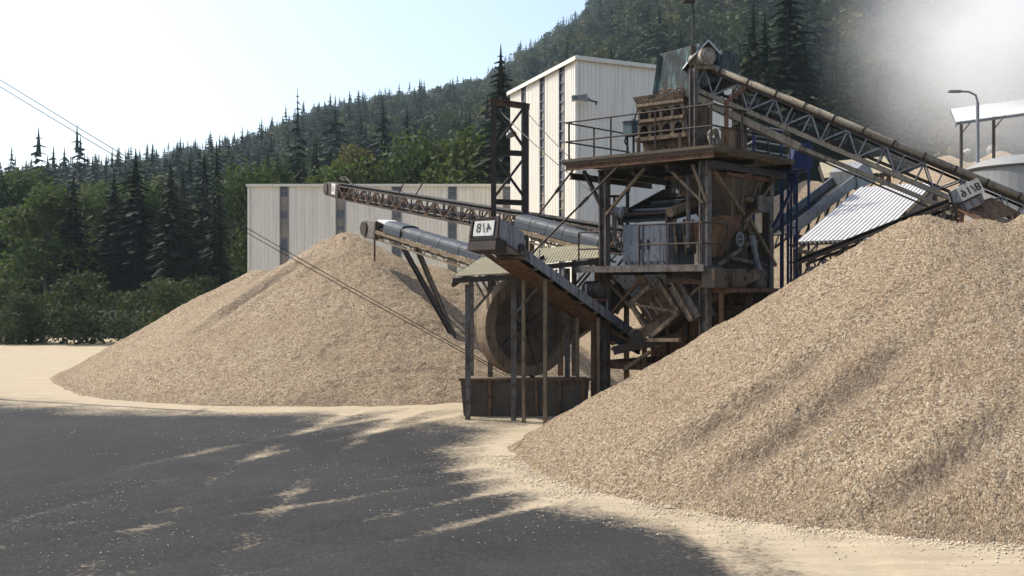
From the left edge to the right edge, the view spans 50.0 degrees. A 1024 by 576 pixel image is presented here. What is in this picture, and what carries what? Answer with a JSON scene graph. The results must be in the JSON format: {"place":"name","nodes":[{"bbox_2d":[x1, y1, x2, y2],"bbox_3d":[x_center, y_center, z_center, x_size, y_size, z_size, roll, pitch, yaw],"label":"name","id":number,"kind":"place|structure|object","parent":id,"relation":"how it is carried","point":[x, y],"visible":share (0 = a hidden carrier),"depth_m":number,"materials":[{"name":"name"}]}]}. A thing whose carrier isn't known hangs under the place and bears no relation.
{"place":"outdoors","nodes":[
{"label":"outdoors","id":0,"kind":"place"},
{"bbox_2d":[1,87,506,375],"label":"slanting wire","id":1,"kind":"object","parent":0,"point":[246,232],"visible":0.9,"depth_m":40.13,"materials":[{"name":"metal"}]},
{"bbox_2d":[0,80,510,375],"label":"slanting wire","id":2,"kind":"object","parent":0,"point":[241,224],"visible":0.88,"depth_m":40.13,"materials":[{"name":"metal"}]},
{"bbox_2d":[0,0,587,170],"label":"sky","id":3,"kind":"structure","parent":0,"point":[133,74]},
{"bbox_2d":[0,336,1023,575],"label":"yard","id":4,"kind":"structure","parent":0,"point":[233,504],"depth_m":19.80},
{"bbox_2d":[0,279,26,342],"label":"shrub","id":5,"kind":"object","parent":4,"relation":"on","point":[12,285],"visible":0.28,"depth_m":79.26,"materials":[{"name":"green plant"}]},
{"bbox_2d":[0,291,52,344],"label":"shrub","id":6,"kind":"object","parent":4,"relation":"on","point":[14,301],"visible":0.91,"depth_m":77.42,"materials":[{"name":"green plant"}]},
{"bbox_2d":[6,292,66,343],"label":"shrub","id":7,"kind":"object","parent":4,"relation":"on","point":[39,304],"visible":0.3,"depth_m":79.11,"materials":[{"name":"green plant"}]},
{"bbox_2d":[29,269,118,344],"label":"shrub","id":8,"kind":"object","parent":4,"relation":"on","point":[76,283],"visible":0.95,"depth_m":77.50,"materials":[{"name":"green plant"}]},
{"bbox_2d":[69,284,116,332],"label":"shrub","id":9,"kind":"object","parent":4,"relation":"on","point":[99,295],"visible":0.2,"depth_m":88.93,"materials":[{"name":"green plant"}]},
{"bbox_2d":[100,289,147,338],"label":"shrub","id":10,"kind":"object","parent":4,"relation":"on","point":[118,300],"visible":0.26,"depth_m":86.79,"materials":[{"name":"green plant"}]},
{"bbox_2d":[102,289,159,340],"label":"shrub","id":11,"kind":"object","parent":4,"relation":"on","point":[135,297],"visible":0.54,"depth_m":79.97,"materials":[{"name":"green plant"}]},
{"bbox_2d":[130,278,191,333],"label":"shrub","id":12,"kind":"object","parent":4,"relation":"on","point":[163,290],"visible":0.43,"depth_m":75.60,"materials":[{"name":"green plant"}]},
{"bbox_2d":[148,277,202,319],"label":"shrub","id":13,"kind":"object","parent":4,"relation":"on","point":[184,285],"visible":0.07,"depth_m":80.42,"materials":[{"name":"green plant"}]},
{"bbox_2d":[166,274,220,306],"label":"shrub","id":14,"kind":"object","parent":4,"relation":"on","point":[195,282],"visible":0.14,"depth_m":89.50,"materials":[{"name":"green plant"}]},
{"bbox_2d":[49,232,631,406],"bbox_3d":[-7.442,0.887,48.048,26.351,6.651,23.476,0,0,0],"label":"gravel pile","id":15,"kind":"object","parent":4,"relation":"on","point":[291,332],"visible":0.77,"depth_m":41.16,"materials":[{"name":"gravel"}]},
{"bbox_2d":[246,184,509,290],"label":"industrial hall","id":16,"kind":"structure","parent":4,"relation":"on","point":[295,219],"depth_m":72.99,"materials":[{"name":"metal"}]},
{"bbox_2d":[280,187,288,264],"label":"window","id":17,"kind":"structure","parent":16,"relation":"in","point":[284,191],"depth_m":73.04,"materials":[{"name":"glass"}]},
{"bbox_2d":[336,199,345,234],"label":"window","id":18,"kind":"structure","parent":16,"relation":"in","point":[340,205],"depth_m":73.04,"materials":[{"name":"glass"}]},
{"bbox_2d":[392,187,401,257],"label":"window","id":19,"kind":"structure","parent":16,"relation":"in","point":[397,216],"depth_m":73.04,"materials":[{"name":"glass"}]},
{"bbox_2d":[448,187,456,272],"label":"window","id":20,"kind":"structure","parent":16,"relation":"in","point":[452,191],"depth_m":73.04,"materials":[{"name":"glass"}]},
{"bbox_2d":[360,219,510,375],"bbox_3d":[-2.572,0.585,42.231,1.931,6.920,10.775,0,0,-34],"label":"conveyor","id":21,"kind":"object","parent":4,"relation":"on","point":[377,230],"visible":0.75,"depth_m":42.60,"materials":[{"name":"beige metal"}]},
{"bbox_2d":[323,176,622,255],"bbox_3d":[-3.121,-1.075,48.995,1.000,10.153,29.646,0,0,-29],"label":"conveyor","id":22,"kind":"object","parent":4,"relation":"on","point":[341,191],"visible":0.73,"depth_m":49.46,"materials":[{"name":"metal"}]},
{"bbox_2d":[6,416,941,571],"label":"yard stones","id":23,"kind":"object","parent":4,"relation":"on","point":[347,488],"visible":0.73,"depth_m":19.56,"materials":[{"name":"stone"}]},
{"bbox_2d":[451,254,557,420],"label":"shed","id":24,"kind":"structure","parent":4,"relation":"on","point":[484,266],"depth_m":33.10,"materials":[{"name":"metal"}]},
{"bbox_2d":[489,98,529,285],"bbox_3d":[-0.091,-1.636,42.153,1.589,11.272,0.261,0,0,-13],"label":"gallows frame","id":25,"kind":"object","parent":4,"relation":"on","point":[524,154],"visible":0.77,"depth_m":42.12,"materials":[{"name":"metal"}]},
{"bbox_2d":[459,280,590,416],"bbox_3d":[0.404,1.830,34.600,4.100,4.340,2.023,0,0,0],"label":"bucket wheel washer","id":26,"kind":"object","parent":4,"relation":"on","point":[490,396],"visible":0.69,"depth_m":34.04,"materials":[{"name":"beige metal"}]},
{"bbox_2d":[467,216,632,424],"bbox_3d":[1.530,1.018,33.136,1.160,5.965,7.517,0,0,39],"label":"conveyor","id":27,"kind":"object","parent":4,"relation":"on","point":[503,241],"visible":0.94,"depth_m":31.94,"materials":[{"name":"grey metal"}]},
{"bbox_2d":[514,214,618,393],"bbox_3d":[1.835,0.629,39.010,1.020,6.742,5.029,0,0,-35],"label":"conveyor","id":28,"kind":"object","parent":4,"relation":"on","point":[540,226],"visible":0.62,"depth_m":38.78,"materials":[{"name":"beige metal"}]},
{"bbox_2d":[531,244,622,377],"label":"shed","id":29,"kind":"structure","parent":4,"relation":"on","point":[559,253],"depth_m":35.12,"materials":[{"name":"metal"}]},
{"bbox_2d":[581,281,606,396],"bbox_3d":[2.562,1.888,34.468,0.700,4.225,0.540,0,0,42],"label":"drive motor","id":30,"kind":"object","parent":4,"relation":"on","point":[595,290],"visible":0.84,"depth_m":34.38,"materials":[{"name":"grey metal"}]},
{"bbox_2d":[558,280,632,379],"bbox_3d":[2.855,1.627,37.577,3.463,4.746,1.249,0,0,15],"label":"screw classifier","id":31,"kind":"object","parent":4,"relation":"on","point":[583,330],"visible":0.15,"depth_m":37.15,"materials":[{"name":"metal"}]},
{"bbox_2d":[507,55,731,288],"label":"industrial hall","id":32,"kind":"structure","parent":4,"relation":"on","point":[612,87],"depth_m":61.78,"materials":[{"name":"metal"}]},
{"bbox_2d":[539,76,544,248],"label":"window","id":33,"kind":"structure","parent":32,"relation":"in","point":[542,80],"depth_m":65.45,"materials":[{"name":"glass"}]},
{"bbox_2d":[559,66,564,277],"bbox_3d":[2.855,-4.275,62.236,0.156,16.550,0.905,0,0,-19],"label":"window","id":34,"kind":"structure","parent":32,"relation":"in","point":[562,73],"depth_m":62.35,"materials":[{"name":"glass"}]},
{"bbox_2d":[561,68,794,390],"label":"processing tower","id":35,"kind":"structure","parent":4,"relation":"on","point":[703,163],"depth_m":33.60,"materials":[{"name":"brown metal"}]},
{"bbox_2d":[532,164,619,253],"bbox_3d":[1.968,-2.432,34.584,3.299,2.744,0.117,0,0,34],"label":"stay rod","id":36,"kind":"object","parent":35,"relation":"attached to","point":[583,201],"visible":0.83,"depth_m":34.44,"materials":[{"name":"metal"}]},
{"bbox_2d":[609,195,627,240],"bbox_3d":[3.292,-2.200,34.622,0.703,1.447,0.448,0,0,42],"label":"pipe","id":37,"kind":"object","parent":35,"relation":"attached to","point":[615,212],"visible":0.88,"depth_m":34.59,"materials":[{"name":"grey metal"}]},
{"bbox_2d":[621,119,639,152],"bbox_3d":[3.680,-4.622,34.191,0.440,1.205,0.429,0,0,42],"label":"control box","id":38,"kind":"object","parent":35,"relation":"on","point":[630,126],"visible":0.81,"depth_m":34.09,"materials":[{"name":"teal paint"}]},
{"bbox_2d":[612,275,670,302],"bbox_3d":[4.602,0.300,34.292,1.999,1.400,2.351,0,0,42],"label":"discharge hopper","id":39,"kind":"object","parent":35,"relation":"hanging from","point":[627,282],"visible":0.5,"depth_m":33.67,"materials":[{"name":"blue paint"}]},
{"bbox_2d":[623,224,693,265],"bbox_3d":[4.650,-1.325,34.505,1.848,1.350,1.569,0,0,42],"label":"screen housing","id":40,"kind":"object","parent":35,"relation":"on","point":[654,254],"visible":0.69,"depth_m":33.93,"materials":[{"name":"blue paint"}]},
{"bbox_2d":[623,226,642,261],"bbox_3d":[3.777,-1.380,34.282,0.740,1.100,0.075,0,0,42],"label":"door","id":41,"kind":"structure","parent":40,"relation":"in","point":[630,233],"depth_m":34.32,"materials":[{"name":"blue paint"}]},
{"bbox_2d":[646,225,666,260],"bbox_3d":[4.419,-1.380,33.710,0.740,1.100,0.075,0,0,42],"label":"door","id":42,"kind":"structure","parent":40,"relation":"in","point":[655,234],"depth_m":33.70,"materials":[{"name":"blue paint"}]},
{"bbox_2d":[617,189,698,224],"bbox_3d":[5.098,-2.615,34.686,2.676,1.270,2.902,0,0,42],"label":"vibrating screen","id":43,"kind":"object","parent":40,"relation":"on","point":[663,205],"visible":0.84,"depth_m":34.43,"materials":[{"name":"metal"}]},
{"bbox_2d":[632,86,714,151],"bbox_3d":[5.229,-5.113,34.592,2.320,2.186,1.889,0,0,44],"label":"crusher","id":44,"kind":"object","parent":35,"relation":"on","point":[672,119],"visible":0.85,"depth_m":34.16,"materials":[{"name":"beige metal"}]},
{"bbox_2d":[652,44,740,96],"bbox_3d":[5.852,-6.796,34.467,2.561,1.505,1.425,0,0,42],"label":"feed hood","id":45,"kind":"object","parent":44,"relation":"on","point":[671,72],"visible":0.51,"depth_m":34.18,"materials":[{"name":"grey metal"}]},
{"bbox_2d":[685,175,691,247],"bbox_3d":[5.298,-2.300,32.969,0.206,2.200,0.206,0,0,0],"label":"pipe","id":46,"kind":"object","parent":35,"relation":"attached to","point":[688,236],"visible":0.83,"depth_m":32.92,"materials":[{"name":"brown metal"}]},
{"bbox_2d":[651,295,727,362],"bbox_3d":[5.818,1.800,35.661,3.198,4.100,0.138,0,0,42],"label":"sheeting","id":47,"kind":"object","parent":35,"relation":"attached to","point":[663,351],"visible":0.01,"depth_m":35.91,"materials":[{"name":"brown metal"}]},
{"bbox_2d":[669,282,716,321],"bbox_3d":[5.324,0.400,32.622,1.099,1.200,1.090,0,0,42],"label":"side chute","id":48,"kind":"object","parent":35,"relation":"attached to","point":[687,302],"visible":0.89,"depth_m":32.33,"materials":[{"name":"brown metal"}]},
{"bbox_2d":[664,172,768,231],"bbox_3d":[6.393,-2.600,34.273,2.244,1.700,2.539,0,0,42],"label":"feed hopper","id":49,"kind":"object","parent":35,"relation":"hanging from","point":[739,186],"visible":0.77,"depth_m":33.44,"materials":[{"name":"brown metal"}]},
{"bbox_2d":[691,215,743,256],"bbox_3d":[6.234,-1.550,33.210,1.079,1.200,1.399,0,0,42],"label":"rust hopper","id":50,"kind":"object","parent":49,"relation":"attached to","point":[719,232],"visible":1,"depth_m":32.93,"materials":[{"name":"brown metal"}]},
{"bbox_2d":[724,233,747,319],"bbox_3d":[7.059,0.550,34.349,0.703,4.500,0.677,0,0,40],"label":"vertical duct","id":51,"kind":"object","parent":35,"relation":"attached to","point":[739,301],"visible":0.38,"depth_m":34.11,"materials":[{"name":"metal"}]},
{"bbox_2d":[747,233,761,308],"bbox_3d":[7.316,-0.200,35.314,1.699,3.100,0.095,0,0,42],"label":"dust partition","id":52,"kind":"object","parent":35,"relation":"attached to","point":[757,297],"visible":0.12,"depth_m":34.94,"materials":[{"name":"metal"}]},
{"bbox_2d":[746,167,770,212],"bbox_3d":[7.629,-3.050,34.087,0.500,1.400,0.835,0,0,42],"label":"junction box","id":53,"kind":"object","parent":35,"relation":"hanging from","point":[760,204],"visible":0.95,"depth_m":33.85,"materials":[{"name":"grey metal"}]},
{"bbox_2d":[612,269,759,369],"bbox_3d":[5.263,1.716,33.453,4.415,4.568,1.011,0,0,6],"label":"conveyor","id":54,"kind":"object","parent":4,"relation":"on","point":[636,336],"visible":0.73,"depth_m":33.10,"materials":[{"name":"beige metal"}]},
{"bbox_2d":[629,278,682,337],"bbox_3d":[4.635,0.603,33.455,1.832,1.832,1.159,0,0,42],"label":"square chute","id":55,"kind":"object","parent":54,"relation":"attached to","point":[653,305],"visible":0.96,"depth_m":33.23,"materials":[{"name":"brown metal"}]},
{"bbox_2d":[579,180,855,374],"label":"sand bank","id":56,"kind":"structure","parent":4,"relation":"on","point":[585,341],"depth_m":55.00,"materials":[{"name":"beige sand"}]},
{"bbox_2d":[711,288,780,323],"bbox_3d":[7.362,2.005,33.411,0.600,3.990,3.998,0,0,42],"label":"cabinet shelf","id":57,"kind":"object","parent":4,"relation":"on","point":[721,291],"visible":0.36,"depth_m":32.05,"materials":[{"name":"brown metal"}]},
{"bbox_2d":[701,268,727,287],"bbox_3d":[5.869,-0.280,31.686,0.510,0.560,0.720,0,0,42],"label":"switch cabinet","id":58,"kind":"object","parent":57,"relation":"on","point":[714,277],"visible":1,"depth_m":31.46,"materials":[{"name":"metal"}]},
{"bbox_2d":[727,269,745,287],"bbox_3d":[6.587,-0.280,32.493,0.510,0.560,0.720,0,0,42],"label":"switch cabinet","id":59,"kind":"object","parent":57,"relation":"on","point":[736,278],"visible":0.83,"depth_m":32.22,"materials":[{"name":"metal"}]},
{"bbox_2d":[507,214,1023,545],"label":"gravel pile","id":60,"kind":"object","parent":4,"relation":"on","point":[874,384],"visible":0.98,"depth_m":21.45,"materials":[{"name":"gravel"}]},
{"bbox_2d":[745,127,809,287],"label":"blue platform","id":61,"kind":"structure","parent":4,"relation":"on","point":[781,154],"depth_m":39.17,"materials":[{"name":"paint"}]},
{"bbox_2d":[788,142,812,167],"bbox_3d":[10.509,-4.845,40.200,0.813,0.940,0.800,0,0,0],"label":"blue tank","id":62,"kind":"object","parent":61,"relation":"on","point":[800,158],"visible":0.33,"depth_m":39.80,"materials":[{"name":"metal"}]},
{"bbox_2d":[771,169,806,287],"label":"ladder tower","id":63,"kind":"structure","parent":4,"relation":"on","point":[793,186],"depth_m":34.76,"materials":[{"name":"metal"}]},
{"bbox_2d":[774,162,875,276],"bbox_3d":[11.343,-0.374,40.284,4.859,8.748,1.200,0,0,-35],"label":"conveyor","id":64,"kind":"object","parent":4,"relation":"on","point":[838,185],"visible":0.55,"depth_m":40.31,"materials":[{"name":"metal"}]},
{"bbox_2d":[683,40,1023,222],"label":"conveyor","id":65,"kind":"object","parent":4,"relation":"on","point":[702,59],"visible":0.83,"depth_m":32.27,"materials":[{"name":"metal"}]},
{"bbox_2d":[818,156,902,216],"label":"shed","id":66,"kind":"structure","parent":4,"relation":"on","point":[826,169],"depth_m":55.79,"materials":[{"name":"metal"}]},
{"bbox_2d":[793,182,950,278],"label":"shed","id":67,"kind":"structure","parent":4,"relation":"on","point":[859,210],"depth_m":37.53,"materials":[{"name":"metal"}]},
{"bbox_2d":[796,178,984,275],"bbox_3d":[10.526,0.545,30.738,5.243,6.910,1.180,0,0,34],"label":"conveyor","id":68,"kind":"object","parent":4,"relation":"on","point":[968,196],"visible":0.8,"depth_m":29.96,"materials":[{"name":"grey metal"}]},
{"bbox_2d":[947,90,979,162],"bbox_3d":[25.520,-3.592,62.000,1.838,15.184,0.300,0,0,0],"label":"lamp post","id":69,"kind":"object","parent":4,"relation":"on","point":[977,126],"visible":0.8,"depth_m":61.92,"materials":[{"name":"metal"}]},
{"bbox_2d":[950,99,1023,178],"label":"shed","id":70,"kind":"structure","parent":4,"relation":"on","point":[962,115],"depth_m":74.42,"materials":[{"name":"metal"}]},
{"bbox_2d":[957,197,1019,222],"bbox_3d":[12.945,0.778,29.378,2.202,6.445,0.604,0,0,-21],"label":"gravel pile","id":71,"kind":"object","parent":4,"relation":"on","point":[991,208],"visible":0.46,"depth_m":29.37,"materials":[{"name":"brown gravel"}]},
{"bbox_2d":[966,154,1023,220],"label":"storage tank","id":72,"kind":"object","parent":4,"relation":"on","point":[1007,171],"visible":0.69,"depth_m":55.95,"materials":[{"name":"white metal"}]},
{"bbox_2d":[0,0,1023,293],"bbox_3d":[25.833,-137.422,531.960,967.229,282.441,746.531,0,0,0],"label":"wooded hillside","id":73,"kind":"structure","parent":0,"point":[976,46],"depth_m":288.75,"materials":[{"name":"green plant"}]},
{"bbox_2d":[463,454,1023,571],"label":"loose gravel","id":74,"kind":"structure","parent":0,"point":[725,518],"depth_m":18.64,"materials":[{"name":"beige gravel"}]},
{"bbox_2d":[846,151,1011,221],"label":"sand bank","id":75,"kind":"structure","parent":0,"point":[935,177],"depth_m":90.04,"materials":[{"name":"beige sand"}]},
{"label":"ground","id":76,"kind":"structure","parent":0,"visible":0},
{"bbox_2d":[0,171,35,294],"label":"conifer tree","id":77,"kind":"object","parent":76,"relation":"on","point":[1,196],"visible":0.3,"depth_m":115.41,"materials":[{"name":"green plant"}]},
{"bbox_2d":[0,163,57,299],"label":"broadleaf tree","id":78,"kind":"object","parent":76,"relation":"on","point":[19,186],"visible":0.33,"depth_m":116.24,"materials":[{"name":"green plant"}]},
{"bbox_2d":[0,181,110,309],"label":"broadleaf tree","id":79,"kind":"object","parent":76,"relation":"on","point":[48,208],"visible":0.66,"depth_m":96.21,"materials":[{"name":"green plant"}]},
{"bbox_2d":[43,171,101,309],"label":"conifer tree","id":80,"kind":"object","parent":76,"relation":"on","point":[75,235],"visible":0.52,"depth_m":97.00,"materials":[{"name":"green plant"}]},
{"bbox_2d":[52,183,111,270],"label":"broadleaf tree","id":81,"kind":"object","parent":76,"relation":"on","point":[95,212],"visible":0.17,"depth_m":111.31,"materials":[{"name":"green plant"}]},
{"bbox_2d":[51,177,146,250],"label":"broadleaf tree","id":82,"kind":"object","parent":76,"relation":"on","point":[108,188],"visible":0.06,"depth_m":124.45,"materials":[{"name":"green plant"}]},
{"bbox_2d":[87,173,125,306],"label":"conifer tree","id":83,"kind":"object","parent":76,"relation":"on","point":[112,207],"visible":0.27,"depth_m":99.33,"materials":[{"name":"green plant"}]},
{"bbox_2d":[90,148,160,309],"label":"conifer tree","id":84,"kind":"object","parent":76,"relation":"on","point":[132,246],"visible":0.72,"depth_m":96.08,"materials":[{"name":"green plant"}]},
{"bbox_2d":[98,179,203,262],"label":"broadleaf tree","id":85,"kind":"object","parent":76,"relation":"on","point":[156,201],"visible":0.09,"depth_m":109.27,"materials":[{"name":"green plant"}]},
{"bbox_2d":[137,158,199,310],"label":"conifer tree","id":86,"kind":"object","parent":76,"relation":"on","point":[172,261],"visible":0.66,"depth_m":92.27,"materials":[{"name":"green plant"}]},
{"bbox_2d":[174,167,203,288],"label":"conifer tree","id":87,"kind":"object","parent":76,"relation":"on","point":[189,238],"visible":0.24,"depth_m":97.04,"materials":[{"name":"green plant"}]},
{"bbox_2d":[188,152,229,283],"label":"conifer tree","id":88,"kind":"object","parent":76,"relation":"on","point":[202,211],"visible":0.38,"depth_m":111.75,"materials":[{"name":"green plant"}]},
{"bbox_2d":[194,144,238,294],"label":"conifer tree","id":89,"kind":"object","parent":76,"relation":"on","point":[216,264],"visible":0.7,"depth_m":93.31,"materials":[{"name":"green plant"}]},
{"bbox_2d":[210,158,284,282],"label":"broadleaf tree","id":90,"kind":"object","parent":76,"relation":"on","point":[240,253],"visible":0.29,"depth_m":99.20,"materials":[{"name":"green plant"}]},
{"bbox_2d":[232,157,302,272],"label":"broadleaf tree","id":91,"kind":"object","parent":76,"relation":"on","point":[279,171],"visible":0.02,"depth_m":103.11,"materials":[{"name":"green plant"}]},
{"bbox_2d":[286,86,307,183],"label":"conifer tree","id":92,"kind":"object","parent":76,"relation":"on","point":[291,168],"visible":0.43,"depth_m":125.96,"materials":[{"name":"green plant"}]},
{"bbox_2d":[305,153,384,183],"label":"broadleaf tree","id":93,"kind":"object","parent":76,"relation":"on","point":[343,170],"visible":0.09,"depth_m":102.85,"materials":[{"name":"green plant"}]},
{"bbox_2d":[333,143,402,183],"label":"broadleaf tree","id":94,"kind":"object","parent":76,"relation":"on","point":[351,152],"visible":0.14,"depth_m":106.63,"materials":[{"name":"green plant"}]},
{"bbox_2d":[371,125,468,183],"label":"broadleaf tree","id":95,"kind":"object","parent":76,"relation":"on","point":[420,154],"visible":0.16,"depth_m":103.32,"materials":[{"name":"green plant"}]},
{"bbox_2d":[414,124,501,183],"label":"broadleaf tree","id":96,"kind":"object","parent":76,"relation":"on","point":[465,156],"visible":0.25,"depth_m":99.65,"materials":[{"name":"green plant"}]},
{"bbox_2d":[466,44,512,183],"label":"conifer tree","id":97,"kind":"object","parent":76,"relation":"on","point":[500,92],"visible":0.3,"depth_m":97.69,"materials":[{"name":"green plant"}]},
{"bbox_2d":[732,2,792,193],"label":"conifer tree","id":98,"kind":"object","parent":76,"relation":"on","point":[749,64],"visible":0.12,"depth_m":111.65,"materials":[{"name":"green plant"}]},
{"bbox_2d":[736,12,794,196],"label":"conifer tree","id":99,"kind":"object","parent":76,"relation":"on","point":[764,62],"visible":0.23,"depth_m":104.99,"materials":[{"name":"green plant"}]},
{"bbox_2d":[758,0,835,183],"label":"conifer tree","id":100,"kind":"object","parent":76,"relation":"on","point":[788,65],"visible":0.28,"depth_m":117.47,"materials":[{"name":"green plant"}]},
{"bbox_2d":[798,22,835,177],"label":"conifer tree","id":101,"kind":"object","parent":76,"relation":"on","point":[813,86],"visible":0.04,"depth_m":124.43,"materials":[{"name":"green plant"}]},
{"bbox_2d":[811,54,833,144],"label":"conifer tree","id":102,"kind":"object","parent":76,"relation":"on","point":[821,93],"visible":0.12,"depth_m":147.59,"materials":[{"name":"green plant"}]},
{"bbox_2d":[825,47,843,160],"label":"conifer tree","id":103,"kind":"object","parent":76,"relation":"on","point":[833,85],"visible":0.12,"depth_m":147.86,"materials":[{"name":"green plant"}]},
{"bbox_2d":[829,58,877,173],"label":"conifer tree","id":104,"kind":"object","parent":76,"relation":"on","point":[846,108],"visible":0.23,"depth_m":126.40,"materials":[{"name":"green plant"}]},
{"bbox_2d":[851,78,870,150],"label":"conifer tree","id":105,"kind":"object","parent":76,"relation":"on","point":[858,100],"visible":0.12,"depth_m":142.16,"materials":[{"name":"green plant"}]},
{"bbox_2d":[857,72,904,167],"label":"conifer tree","id":106,"kind":"object","parent":76,"relation":"on","point":[875,117],"visible":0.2,"depth_m":135.89,"materials":[{"name":"green plant"}]},
{"bbox_2d":[888,95,917,172],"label":"conifer tree","id":107,"kind":"object","parent":76,"relation":"on","point":[902,131],"visible":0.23,"depth_m":133.52,"materials":[{"name":"green plant"}]},
{"bbox_2d":[898,76,935,167],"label":"conifer tree","id":108,"kind":"object","parent":76,"relation":"on","point":[920,145],"visible":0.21,"depth_m":141.64,"materials":[{"name":"green plant"}]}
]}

